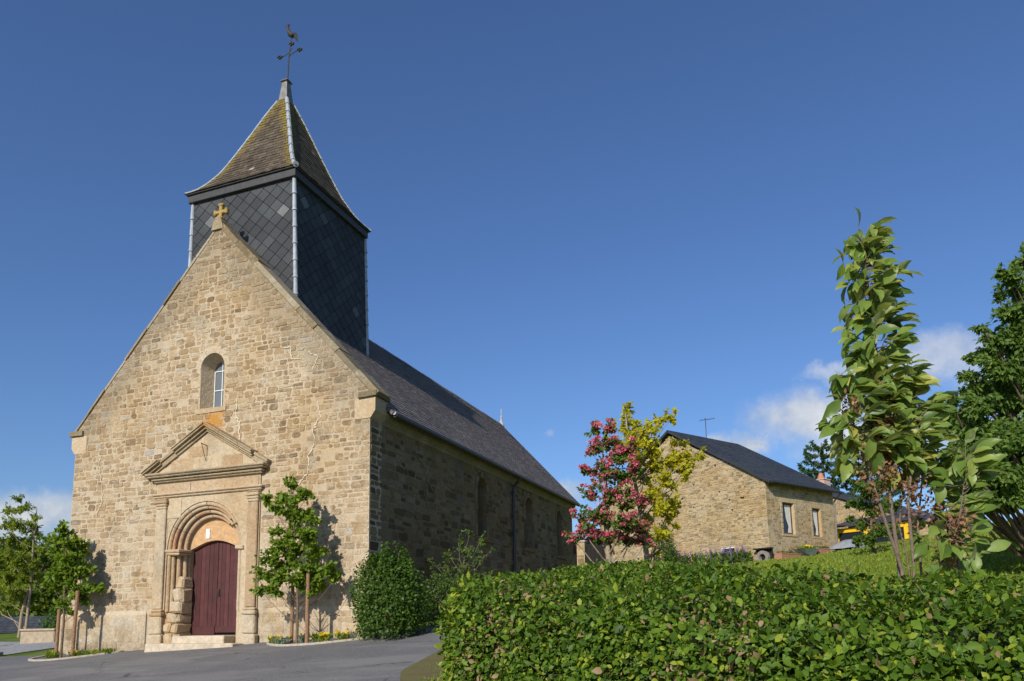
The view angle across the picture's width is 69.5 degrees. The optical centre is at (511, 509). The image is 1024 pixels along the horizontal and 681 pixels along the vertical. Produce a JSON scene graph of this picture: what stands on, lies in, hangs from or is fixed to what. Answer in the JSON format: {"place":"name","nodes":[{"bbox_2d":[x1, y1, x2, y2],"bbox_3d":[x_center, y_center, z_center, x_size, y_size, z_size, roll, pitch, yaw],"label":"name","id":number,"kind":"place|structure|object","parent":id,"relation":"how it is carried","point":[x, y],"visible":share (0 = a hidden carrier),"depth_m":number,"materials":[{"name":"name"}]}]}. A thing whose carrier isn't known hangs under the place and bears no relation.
{"place":"outdoors","nodes":[
{"label":"outdoors","id":0,"kind":"place"},
{"bbox_2d":[0,624,446,680],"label":"road","id":1,"kind":"structure","parent":0,"point":[379,659],"depth_m":14.14,"materials":[{"name":"grey asphalt"}]},
{"bbox_2d":[43,652,59,658],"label":"flower clump","id":2,"kind":"object","parent":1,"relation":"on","point":[47,655],"visible":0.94,"depth_m":19.19,"materials":[{"name":"green plant"}]},
{"bbox_2d":[68,649,85,656],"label":"flower clump","id":3,"kind":"object","parent":1,"relation":"on","point":[78,654],"visible":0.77,"depth_m":18.93,"materials":[{"name":"green plant"}]},
{"bbox_2d":[81,649,100,654],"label":"flower clump","id":4,"kind":"object","parent":1,"relation":"on","point":[88,652],"visible":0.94,"depth_m":18.92,"materials":[{"name":"green plant"}]},
{"bbox_2d":[100,647,115,653],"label":"flower clump","id":5,"kind":"object","parent":1,"relation":"on","point":[107,650],"visible":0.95,"depth_m":18.96,"materials":[{"name":"green plant"}]},
{"bbox_2d":[267,634,282,643],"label":"flower clump","id":6,"kind":"object","parent":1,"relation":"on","point":[269,638],"visible":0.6,"depth_m":16.89,"materials":[{"name":"yellow plant"}]},
{"bbox_2d":[272,634,290,643],"bbox_3d":[-5.211,2.945,16.710,0.419,0.248,0.407,-4,-9,20],"label":"flower clump","id":7,"kind":"object","parent":1,"relation":"on","point":[280,640],"visible":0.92,"depth_m":16.65,"materials":[{"name":"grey plant"}]},
{"bbox_2d":[298,632,311,641],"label":"flower clump","id":8,"kind":"object","parent":1,"relation":"on","point":[301,639],"visible":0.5,"depth_m":16.77,"materials":[{"name":"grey plant"}]},
{"bbox_2d":[310,632,324,640],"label":"flower clump","id":9,"kind":"object","parent":1,"relation":"on","point":[314,635],"visible":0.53,"depth_m":16.62,"materials":[{"name":"green plant"}]},
{"bbox_2d":[315,632,333,641],"bbox_3d":[-4.144,2.815,16.307,0.451,0.241,0.379,-4,-9,20],"label":"flower clump","id":10,"kind":"object","parent":1,"relation":"on","point":[322,635],"visible":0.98,"depth_m":16.25,"materials":[{"name":"yellow plant"}]},
{"bbox_2d":[334,628,349,639],"bbox_3d":[-3.776,2.762,16.362,0.414,0.276,0.393,-4,-9,20],"label":"flower clump","id":11,"kind":"object","parent":1,"relation":"on","point":[340,635],"visible":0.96,"depth_m":16.33,"materials":[{"name":"yellow plant"}]},
{"bbox_2d":[341,622,367,637],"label":"stone block","id":12,"kind":"structure","parent":1,"relation":"on","point":[350,626],"depth_m":16.56,"materials":[{"name":"beige stone"}]},
{"bbox_2d":[348,628,363,637],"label":"flower clump","id":13,"kind":"object","parent":1,"relation":"on","point":[353,632],"visible":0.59,"depth_m":16.37,"materials":[{"name":"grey plant"}]},
{"bbox_2d":[400,649,444,680],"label":"verge","id":14,"kind":"structure","parent":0,"point":[417,671],"depth_m":10.52,"materials":[{"name":"green plant"}]},
{"bbox_2d":[0,521,1023,680],"bbox_3d":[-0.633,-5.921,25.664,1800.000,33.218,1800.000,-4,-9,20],"label":"ground","id":15,"kind":"structure","parent":0,"point":[37,652],"depth_m":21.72,"materials":[{"name":"green plant"}]},
{"bbox_2d":[0,539,18,573],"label":"broadleaf tree","id":16,"kind":"object","parent":15,"relation":"on","point":[8,564],"visible":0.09,"depth_m":158.83,"materials":[{"name":"green plant"}]},
{"bbox_2d":[0,637,19,641],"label":"grass strip","id":17,"kind":"object","parent":15,"relation":"on","point":[9,639],"depth_m":29.50,"materials":[{"name":"green plant"}]},
{"bbox_2d":[0,494,47,637],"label":"ornamental tree","id":18,"kind":"object","parent":15,"relation":"on","point":[8,577],"visible":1,"depth_m":30.70,"materials":[{"name":"green plant"}]},
{"bbox_2d":[0,534,51,577],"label":"broadleaf tree","id":19,"kind":"object","parent":15,"relation":"on","point":[19,537],"visible":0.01,"depth_m":171.29,"materials":[{"name":"green plant"}]},
{"bbox_2d":[0,616,54,633],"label":"slate coped wall","id":20,"kind":"structure","parent":15,"relation":"on","point":[7,625],"depth_m":34.56,"materials":[{"name":"grey stone"}]},
{"bbox_2d":[0,642,54,654],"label":"gravel","id":21,"kind":"structure","parent":15,"relation":"on","point":[6,648],"depth_m":24.62,"materials":[{"name":"grey gravel"}]},
{"bbox_2d":[18,628,55,643],"bbox_3d":[-16.833,4.786,26.644,1.800,0.990,0.800,-4,-9,20],"label":"stone planter","id":22,"kind":"object","parent":21,"relation":"on","point":[42,635],"visible":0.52,"depth_m":26.34,"materials":[{"name":"beige stone"}]},
{"bbox_2d":[0,531,55,582],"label":"broadleaf tree","id":23,"kind":"object","parent":15,"relation":"on","point":[43,567],"visible":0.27,"depth_m":155.99,"materials":[{"name":"green plant"}]},
{"bbox_2d":[0,575,58,616],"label":"broadleaf tree","id":24,"kind":"object","parent":15,"relation":"on","point":[6,612],"visible":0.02,"depth_m":47.84,"materials":[{"name":"green plant"}]},
{"bbox_2d":[3,574,59,616],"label":"broadleaf tree","id":25,"kind":"object","parent":15,"relation":"on","point":[43,604],"visible":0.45,"depth_m":43.58,"materials":[{"name":"green plant"}]},
{"bbox_2d":[39,605,62,627],"bbox_3d":[-17.113,4.303,28.683,2.403,1.939,2.007,-4,-9,20],"label":"clipped bush","id":26,"kind":"object","parent":15,"relation":"on","point":[52,622],"visible":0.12,"depth_m":28.40,"materials":[{"name":"green plant"}]},
{"bbox_2d":[41,541,65,571],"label":"broadleaf tree","id":27,"kind":"object","parent":15,"relation":"on","point":[48,558],"visible":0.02,"depth_m":158.65,"materials":[{"name":"green plant"}]},
{"bbox_2d":[54,609,60,657],"bbox_3d":[-11.940,3.406,19.394,0.096,1.580,0.088,-4,-9,20],"label":"wooden stake","id":28,"kind":"object","parent":15,"relation":"on","point":[57,631],"visible":0.85,"depth_m":19.39,"materials":[{"name":"brown wood"}]},
{"bbox_2d":[39,519,105,657],"bbox_3d":[-11.595,2.105,19.345,1.692,3.725,1.174,-4,-9,20],"label":"young tree","id":29,"kind":"object","parent":15,"relation":"on","point":[70,560],"visible":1,"depth_m":19.33,"materials":[{"name":"green plant"}]},
{"bbox_2d":[70,591,79,656],"bbox_3d":[-11.241,3.096,18.976,0.136,2.021,0.088,-4,-9,20],"label":"wooden stake","id":30,"kind":"object","parent":15,"relation":"on","point":[74,623],"visible":0.85,"depth_m":18.97,"materials":[{"name":"brown wood"}]},
{"bbox_2d":[28,650,123,660],"bbox_3d":[-11.612,3.859,19.265,2.796,0.354,1.304,-5,-9,28],"label":"bed edging","id":31,"kind":"object","parent":15,"relation":"on","point":[33,659],"visible":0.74,"depth_m":18.79,"materials":[{"name":"concrete"}]},
{"bbox_2d":[290,582,294,642],"bbox_3d":[-5.029,2.486,16.888,0.078,1.750,0.078,-4,-9,20],"label":"wooden stake","id":32,"kind":"object","parent":15,"relation":"on","point":[292,617],"visible":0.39,"depth_m":16.87,"materials":[{"name":"brown wood"}]},
{"bbox_2d":[249,474,342,643],"bbox_3d":[-4.885,1.127,16.752,2.118,4.017,1.074,-1,-8,-1],"label":"young tree","id":33,"kind":"object","parent":15,"relation":"on","point":[289,547],"visible":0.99,"depth_m":16.67,"materials":[{"name":"green plant"}]},
{"bbox_2d":[305,572,309,642],"bbox_3d":[-4.549,2.336,16.424,0.088,1.900,0.088,-4,-9,20],"label":"wooden stake","id":34,"kind":"object","parent":15,"relation":"on","point":[307,609],"visible":0.83,"depth_m":16.41,"materials":[{"name":"brown wood"}]},
{"bbox_2d":[58,23,579,654],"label":"church","id":35,"kind":"structure","parent":15,"relation":"on","point":[256,363],"depth_m":19.71,"materials":[{"name":"stone"}]},
{"bbox_2d":[200,353,224,408],"bbox_3d":[-7.813,-3.375,19.658,0.770,1.495,0.436,-4,-9,20],"label":"gable window","id":36,"kind":"structure","parent":35,"relation":"in","point":[212,372],"depth_m":19.78,"materials":[{"name":"stone"}]},
{"bbox_2d":[190,541,237,634],"bbox_3d":[-7.637,2.131,19.089,1.580,2.670,0.180,-4,-9,20],"label":"door","id":37,"kind":"structure","parent":35,"relation":"in","point":[214,598],"depth_m":19.12,"materials":[{"name":"red paint"}]},
{"bbox_2d":[475,472,490,542],"bbox_3d":[-1.092,-0.089,23.724,0.400,2.237,1.200,-4,-9,20],"label":"arched window","id":38,"kind":"structure","parent":35,"relation":"in","point":[480,475],"depth_m":23.56,"materials":[{"name":"beige stone"}]},
{"bbox_2d":[524,493,535,552],"bbox_3d":[0.569,0.480,27.890,0.260,2.237,1.200,-4,-9,20],"label":"arched window","id":39,"kind":"structure","parent":35,"relation":"in","point":[527,495],"depth_m":27.84,"materials":[{"name":"beige stone"}]},
{"bbox_2d":[555,506,564,559],"bbox_3d":[1.952,0.977,31.524,0.260,2.237,1.200,-4,-9,20],"label":"arched window","id":40,"kind":"structure","parent":35,"relation":"in","point":[558,508],"depth_m":31.36,"materials":[{"name":"beige stone"}]},
{"bbox_2d":[266,634,381,645],"bbox_3d":[-4.453,2.979,16.564,2.988,0.356,1.123,-4,-9,20],"label":"bed edging","id":41,"kind":"object","parent":15,"relation":"on","point":[300,644],"visible":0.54,"depth_m":15.99,"materials":[{"name":"concrete"}]},
{"bbox_2d":[348,540,435,640],"bbox_3d":[-2.607,1.752,15.782,1.791,2.228,1.736,5,-10,-37],"label":"round bush","id":42,"kind":"object","parent":15,"relation":"on","point":[394,606],"visible":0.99,"depth_m":15.40,"materials":[{"name":"green plant"}]},
{"bbox_2d":[421,566,476,626],"bbox_3d":[-1.506,2.209,17.930,1.625,1.698,1.602,3,-9,-26],"label":"shrub","id":43,"kind":"object","parent":15,"relation":"on","point":[441,591],"visible":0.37,"depth_m":17.82,"materials":[{"name":"green plant"}]},
{"bbox_2d":[425,529,497,593],"bbox_3d":[-1.351,1.777,19.614,1.890,2.610,1.123,-2,-8,8],"label":"wispy shrub","id":44,"kind":"object","parent":15,"relation":"on","point":[464,551],"visible":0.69,"depth_m":19.61,"materials":[{"name":"green plant"}]},
{"bbox_2d":[577,540,586,565],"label":"gate pier","id":45,"kind":"structure","parent":15,"relation":"on","point":[581,557],"depth_m":27.93,"materials":[{"name":"stone"}]},
{"bbox_2d":[573,538,614,565],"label":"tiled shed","id":46,"kind":"structure","parent":15,"relation":"on","point":[575,554],"depth_m":36.42,"materials":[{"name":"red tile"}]},
{"bbox_2d":[587,543,605,564],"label":"garden gate","id":47,"kind":"structure","parent":15,"relation":"on","point":[593,554],"depth_m":27.82,"materials":[{"name":"grey metal"}]},
{"bbox_2d":[561,418,655,564],"bbox_3d":[1.865,0.221,14.172,1.682,4.183,1.457,-4,-9,20],"label":"hawthorn tree","id":48,"kind":"object","parent":15,"relation":"on","point":[625,523],"visible":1,"depth_m":14.04,"materials":[{"name":"pink plant"}]},
{"bbox_2d":[603,401,706,561],"bbox_3d":[2.965,-0.087,15.280,1.643,4.756,2.326,-9,-11,44],"label":"golden tree","id":49,"kind":"object","parent":15,"relation":"on","point":[678,463],"visible":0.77,"depth_m":15.16,"materials":[{"name":"yellow plant"}]},
{"bbox_2d":[651,520,677,564],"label":"columnar shrub","id":50,"kind":"object","parent":15,"relation":"on","point":[664,551],"visible":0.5,"depth_m":42.33,"materials":[{"name":"green plant"}]},
{"bbox_2d":[675,550,689,564],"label":"iris clump","id":51,"kind":"object","parent":15,"relation":"on","point":[684,557],"visible":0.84,"depth_m":42.85,"materials":[{"name":"green plant"}]},
{"bbox_2d":[687,548,702,563],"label":"iris clump","id":52,"kind":"object","parent":15,"relation":"on","point":[695,557],"visible":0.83,"depth_m":42.16,"materials":[{"name":"green plant"}]},
{"bbox_2d":[701,547,718,563],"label":"iris clump","id":53,"kind":"object","parent":15,"relation":"on","point":[711,555],"visible":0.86,"depth_m":41.41,"materials":[{"name":"green plant"}]},
{"bbox_2d":[596,418,842,565],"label":"stone barn","id":54,"kind":"structure","parent":15,"relation":"on","point":[734,495],"depth_m":42.04,"materials":[{"name":"beige stone"}]},
{"bbox_2d":[722,547,734,562],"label":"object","id":55,"kind":"structure","parent":54,"relation":"in","point":[732,548],"depth_m":41.11,"materials":[{"name":"white stone"}]},
{"bbox_2d":[782,503,792,533],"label":"window","id":56,"kind":"structure","parent":54,"relation":"in","point":[787,514],"depth_m":40.63,"materials":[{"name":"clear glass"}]},
{"bbox_2d":[812,509,819,536],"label":"window","id":57,"kind":"structure","parent":54,"relation":"in","point":[814,511],"depth_m":42.25,"materials":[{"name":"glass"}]},
{"bbox_2d":[715,547,729,562],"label":"iris clump","id":58,"kind":"object","parent":15,"relation":"on","point":[723,554],"visible":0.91,"depth_m":40.58,"materials":[{"name":"green plant"}]},
{"bbox_2d":[431,551,1023,680],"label":"hedge","id":59,"kind":"object","parent":15,"relation":"on","point":[642,620],"visible":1,"depth_m":4.32,"materials":[{"name":"green plant"}]},
{"bbox_2d":[724,545,739,562],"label":"iris clump","id":60,"kind":"object","parent":15,"relation":"on","point":[734,555],"visible":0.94,"depth_m":40.11,"materials":[{"name":"green plant"}]},
{"bbox_2d":[734,545,752,561],"bbox_3d":[12.409,2.372,39.654,1.035,1.001,0.879,-4,-9,20],"label":"iris clump","id":61,"kind":"object","parent":15,"relation":"on","point":[743,553],"visible":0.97,"depth_m":39.48,"materials":[{"name":"green plant"}]},
{"bbox_2d":[753,547,773,561],"bbox_3d":[13.288,2.531,39.004,0.300,1.020,1.070,5,-10,-36],"label":"millstone","id":62,"kind":"object","parent":15,"relation":"on","point":[765,553],"visible":0.73,"depth_m":38.96,"materials":[{"name":"grey stone"}]},
{"bbox_2d":[774,550,800,559],"bbox_3d":[14.461,2.428,38.715,1.755,0.582,0.486,5,-10,-36],"label":"terracotta trough","id":63,"kind":"object","parent":15,"relation":"on","point":[782,554],"visible":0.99,"depth_m":38.36,"materials":[{"name":"orange ceramic"}]},
{"bbox_2d":[789,545,819,555],"bbox_3d":[15.727,2.262,39.624,2.215,0.787,0.700,5,-10,-36],"label":"wheelbarrow","id":64,"kind":"object","parent":15,"relation":"on","point":[805,550],"visible":0.87,"depth_m":39.47,"materials":[{"name":"grey metal"}]},
{"bbox_2d":[813,545,829,554],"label":"terracotta trough","id":65,"kind":"object","parent":15,"relation":"on","point":[825,549],"visible":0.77,"depth_m":40.42,"materials":[{"name":"orange ceramic"}]},
{"bbox_2d":[796,439,864,496],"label":"conifer","id":66,"kind":"object","parent":15,"relation":"on","point":[808,457],"visible":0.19,"depth_m":54.85,"materials":[{"name":"green plant"}]},
{"bbox_2d":[830,539,867,549],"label":"tarpaulin heap","id":67,"kind":"object","parent":15,"relation":"on","point":[844,544],"visible":0.55,"depth_m":40.75,"materials":[{"name":"white plastic"}]},
{"bbox_2d":[843,463,899,553],"bbox_3d":[14.946,0.023,30.070,2.889,4.090,2.276,0,-8,-8],"label":"garden tree","id":68,"kind":"object","parent":15,"relation":"on","point":[872,535],"visible":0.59,"depth_m":29.93,"materials":[{"name":"green plant"}]},
{"bbox_2d":[838,453,911,505],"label":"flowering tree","id":69,"kind":"object","parent":15,"relation":"on","point":[894,492],"visible":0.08,"depth_m":55.77,"materials":[{"name":"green plant"}]},
{"bbox_2d":[816,473,972,542],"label":"stone house","id":70,"kind":"structure","parent":15,"relation":"on","point":[846,530],"depth_m":45.99,"materials":[{"name":"beige stone"}]},
{"bbox_2d":[935,241,1023,559],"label":"cherry tree","id":71,"kind":"object","parent":15,"relation":"on","point":[1000,392],"visible":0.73,"depth_m":15.36,"materials":[{"name":"green plant"}]},
{"bbox_2d":[0,0,1023,544],"label":"sky","id":72,"kind":"structure","parent":0,"point":[575,211],"materials":[{"name":"blue"}]},
{"bbox_2d":[814,207,1010,614],"bbox_3d":[2.763,-0.713,5.331,1.222,3.050,0.778,0,-8,-6],"label":"cherry sapling","id":73,"kind":"object","parent":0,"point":[898,427],"visible":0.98,"depth_m":5.23,"materials":[{"name":"green plant"}]}
]}

